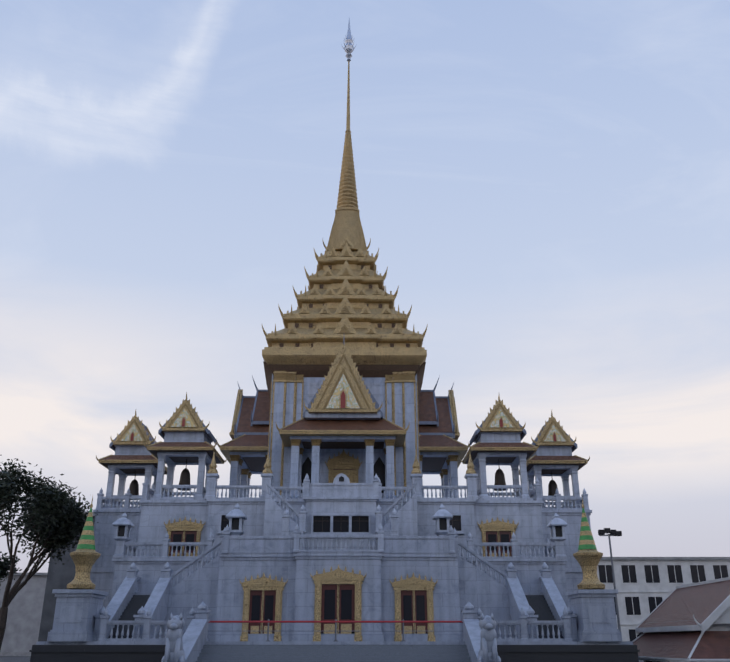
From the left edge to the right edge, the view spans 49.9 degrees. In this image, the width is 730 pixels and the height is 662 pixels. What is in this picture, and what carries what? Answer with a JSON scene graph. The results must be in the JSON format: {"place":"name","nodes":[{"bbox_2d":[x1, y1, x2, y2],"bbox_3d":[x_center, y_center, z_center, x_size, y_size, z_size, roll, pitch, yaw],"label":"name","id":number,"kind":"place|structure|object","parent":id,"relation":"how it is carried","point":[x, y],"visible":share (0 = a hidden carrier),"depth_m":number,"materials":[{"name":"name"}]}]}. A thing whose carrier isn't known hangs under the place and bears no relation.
{"place":"outdoors","nodes":[
{"label":"outdoors","id":0,"kind":"place"},
{"bbox_2d":[0,573,47,655],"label":"pale building","id":1,"kind":"structure","parent":0,"point":[23,622],"depth_m":110.50,"materials":[{"name":"grey paint"}]},
{"bbox_2d":[0,656,643,661],"bbox_3d":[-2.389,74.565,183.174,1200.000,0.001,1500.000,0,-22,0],"label":"ground","id":2,"kind":"structure","parent":0,"point":[14,658],"depth_m":88.82,"materials":[{"name":"grey concrete"}]},
{"bbox_2d":[0,551,21,589],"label":"tree","id":3,"kind":"object","parent":2,"relation":"on","point":[5,564],"visible":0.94,"depth_m":62.02,"materials":[{"name":"plant"}]},
{"bbox_2d":[0,455,97,649],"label":"tree","id":4,"kind":"object","parent":2,"relation":"on","point":[69,525],"depth_m":50.81,"materials":[{"name":"plant"}]},
{"bbox_2d":[38,513,94,640],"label":"concrete building","id":5,"kind":"structure","parent":2,"relation":"on","point":[62,576],"depth_m":83.62,"materials":[{"name":"grey concrete"}]},
{"bbox_2d":[36,451,632,661],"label":"temple base","id":6,"kind":"object","parent":2,"relation":"on","point":[341,547],"visible":1,"depth_m":46.05,"materials":[{"name":"white stone"}]},
{"bbox_2d":[67,496,100,588],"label":"chedi","id":7,"kind":"structure","parent":6,"relation":"on","point":[85,555],"depth_m":41.85,"materials":[{"name":"gold metal"}]},
{"bbox_2d":[96,477,154,508],"bbox_3d":[-17.618,12.456,57.573,4.058,1.620,11.559,14,-25,-31],"label":"rail","id":8,"kind":"object","parent":6,"relation":"on","point":[148,493],"visible":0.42,"depth_m":56.59,"materials":[{"name":"stone"}]},
{"bbox_2d":[96,410,166,507],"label":"pavilion","id":9,"kind":"structure","parent":6,"relation":"on","point":[133,456],"depth_m":58.61,"materials":[{"name":"stone"}]},
{"bbox_2d":[161,613,185,661],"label":"lion","id":10,"kind":"object","parent":6,"relation":"on","point":[174,651],"visible":1,"depth_m":34.31},
{"bbox_2d":[144,392,226,499],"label":"pavilion","id":11,"kind":"structure","parent":6,"relation":"on","point":[186,434],"depth_m":54.71,"materials":[{"name":"stone"}]},
{"bbox_2d":[216,376,269,497],"bbox_3d":[-8.629,9.377,64.177,5.376,12.208,9.391,0,-22,0],"label":"temple porch","id":12,"kind":"object","parent":6,"relation":"on","point":[244,450],"visible":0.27,"depth_m":62.26,"materials":[{"name":"brown tile"}]},
{"bbox_2d":[208,619,462,640],"bbox_3d":[-1.509,15.498,40.609,14.260,1.075,0.260,0,-22,0],"label":"red barrier","id":13,"kind":"object","parent":6,"relation":"on","point":[335,621],"visible":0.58,"depth_m":40.72,"materials":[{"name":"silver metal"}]},
{"bbox_2d":[276,336,409,498],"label":"entrance portico","id":14,"kind":"structure","parent":6,"relation":"on","point":[343,410],"depth_m":55.98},
{"bbox_2d":[418,375,469,497],"bbox_3d":[5.386,9.407,64.251,5.376,12.208,9.391,0,-22,0],"label":"temple porch","id":15,"kind":"object","parent":6,"relation":"on","point":[442,451],"visible":0.42,"depth_m":62.36,"materials":[{"name":"brown tile"}]},
{"bbox_2d":[477,613,500,661],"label":"lion","id":16,"kind":"object","parent":6,"relation":"on","point":[487,652],"visible":1,"depth_m":34.38},
{"bbox_2d":[460,396,539,500],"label":"pavilion","id":17,"kind":"structure","parent":6,"relation":"on","point":[499,434],"depth_m":54.86,"materials":[{"name":"stone"}]},
{"bbox_2d":[518,411,589,507],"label":"pavilion","id":18,"kind":"structure","parent":6,"relation":"on","point":[552,455],"depth_m":58.81,"materials":[{"name":"stone"}]},
{"bbox_2d":[528,478,589,509],"bbox_3d":[14.432,12.524,57.743,4.058,1.620,11.559,-14,-25,31],"label":"rail","id":19,"kind":"object","parent":6,"relation":"on","point":[535,493],"visible":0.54,"depth_m":56.75,"materials":[{"name":"stone"}]},
{"bbox_2d":[573,498,604,588],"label":"chedi","id":20,"kind":"structure","parent":6,"relation":"on","point":[587,556],"depth_m":41.98,"materials":[{"name":"gold metal"}]},
{"bbox_2d":[598,528,621,631],"bbox_3d":[18.829,19.854,58.579,1.700,10.004,0.430,0,-22,0],"label":"floodlight mast","id":21,"kind":"object","parent":2,"relation":"on","point":[611,532],"visible":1,"depth_m":59.82,"materials":[{"name":"silver metal"}]},
{"bbox_2d":[29,645,639,661],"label":"base plinth","id":22,"kind":"structure","parent":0,"point":[336,653],"depth_m":39.34,"materials":[{"name":"grey stone"}]},
{"bbox_2d":[262,18,427,498],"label":"temple tower","id":23,"kind":"structure","parent":0,"point":[348,298],"depth_m":60.85,"materials":[{"name":"gold metal"}]},
{"bbox_2d":[0,0,729,572],"label":"sky","id":24,"kind":"structure","parent":0,"point":[544,185],"materials":[{"name":"blue"}]},
{"bbox_2d":[597,557,729,640],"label":"white building","id":25,"kind":"structure","parent":0,"point":[645,587],"depth_m":105.19,"materials":[{"name":"paint"}]},
{"bbox_2d":[633,577,729,661],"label":"roof","id":26,"kind":"structure","parent":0,"point":[687,623],"depth_m":41.43,"materials":[{"name":"brown tile"}]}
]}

